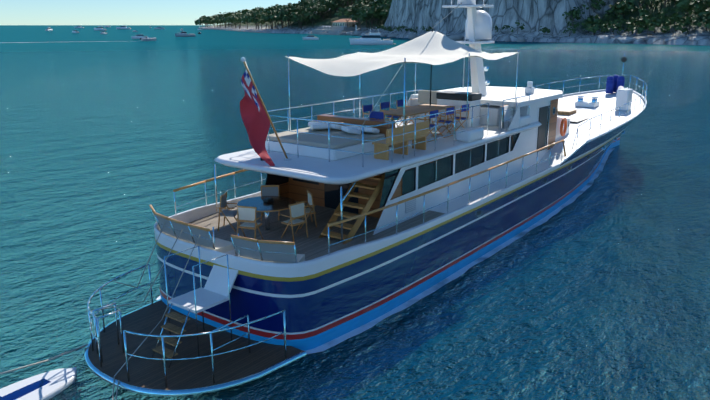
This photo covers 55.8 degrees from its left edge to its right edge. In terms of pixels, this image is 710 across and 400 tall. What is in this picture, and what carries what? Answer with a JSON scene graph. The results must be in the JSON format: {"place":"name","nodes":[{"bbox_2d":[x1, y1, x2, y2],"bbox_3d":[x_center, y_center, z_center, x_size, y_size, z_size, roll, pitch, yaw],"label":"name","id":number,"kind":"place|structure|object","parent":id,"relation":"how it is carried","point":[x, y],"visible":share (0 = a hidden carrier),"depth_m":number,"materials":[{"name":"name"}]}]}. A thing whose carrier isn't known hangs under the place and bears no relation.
{"place":"outdoors","nodes":[
{"label":"outdoors","id":0,"kind":"place"},
{"bbox_2d":[0,0,329,24],"label":"sky","id":1,"kind":"structure","parent":0,"point":[12,12],"materials":[{"name":"blue"}]},
{"bbox_2d":[0,25,709,399],"bbox_3d":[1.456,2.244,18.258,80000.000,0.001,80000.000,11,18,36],"label":"water","id":2,"kind":"structure","parent":0,"point":[598,289],"depth_m":24.42,"materials":[{"name":"blue liquid"}]},
{"bbox_2d":[0,367,76,399],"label":"paddle board","id":3,"kind":"object","parent":2,"relation":"on","point":[48,385],"visible":0.96,"depth_m":12.74,"materials":[{"name":"white plastic"}]},
{"bbox_2d":[13,25,392,44],"bbox_3d":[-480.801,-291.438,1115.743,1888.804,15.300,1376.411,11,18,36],"label":"distant boats","id":4,"kind":"object","parent":2,"relation":"on","point":[372,39],"visible":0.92,"depth_m":295.15,"materials":[{"name":"white"}]},
{"bbox_2d":[156,148,614,353],"bbox_3d":[5.605,0.017,26.750,5.842,0.002,29.600,11,18,36],"label":"waterline stripe","id":5,"kind":"object","parent":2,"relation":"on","point":[372,323],"visible":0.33,"depth_m":18.47,"materials":[{"name":"paint"}]},
{"bbox_2d":[154,87,646,350],"bbox_3d":[6.066,-1.363,27.002,6.185,4.070,31.100,11,18,36],"label":"hull","id":6,"kind":"object","parent":2,"relation":"on","point":[319,295],"visible":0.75,"depth_m":16.51,"materials":[{"name":"blue metal"}]},
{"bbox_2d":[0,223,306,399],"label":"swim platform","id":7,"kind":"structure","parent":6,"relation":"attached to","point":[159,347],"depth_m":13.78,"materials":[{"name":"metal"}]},
{"bbox_2d":[149,185,316,262],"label":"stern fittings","id":8,"kind":"object","parent":6,"relation":"on","point":[269,200],"visible":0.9,"depth_m":15.74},
{"bbox_2d":[214,81,569,243],"bbox_3d":[2.986,-2.228,22.588,4.480,3.070,16.880,11,18,36],"label":"superstructure","id":9,"kind":"object","parent":6,"relation":"on","point":[349,184],"visible":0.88,"depth_m":18.83,"materials":[{"name":"white paint"}]},
{"bbox_2d":[240,0,519,165],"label":"deck fittings","id":10,"kind":"object","parent":9,"relation":"on","point":[432,47],"visible":1,"depth_m":19.15,"materials":[{"name":"white fabric"}]},
{"bbox_2d":[173,74,646,254],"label":"rails","id":11,"kind":"object","parent":6,"relation":"on","point":[378,209],"visible":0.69,"depth_m":18.19,"materials":[{"name":"metal"}]},
{"bbox_2d":[558,53,632,122],"bbox_3d":[11.484,-5.516,32.366,3.175,2.634,13.530,11,18,36],"label":"deck equipment","id":12,"kind":"object","parent":6,"relation":"on","point":[614,83],"visible":0.5,"depth_m":32.84,"materials":[{"name":"white plastic"}]},
{"bbox_2d":[200,0,709,45],"bbox_3d":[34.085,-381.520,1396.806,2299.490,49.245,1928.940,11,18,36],"label":"coast","id":13,"kind":"structure","parent":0,"point":[533,16],"depth_m":293.79},
{"bbox_2d":[312,19,525,41],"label":"boats","id":14,"kind":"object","parent":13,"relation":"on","point":[339,27],"depth_m":479.12,"materials":[{"name":"paint"}]},
{"bbox_2d":[195,0,709,36],"bbox_3d":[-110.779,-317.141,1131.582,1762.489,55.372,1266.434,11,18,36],"label":"trees","id":15,"kind":"object","parent":13,"relation":"on","point":[304,9],"visible":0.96,"depth_m":395.49,"materials":[{"name":"green plant"}]}
]}

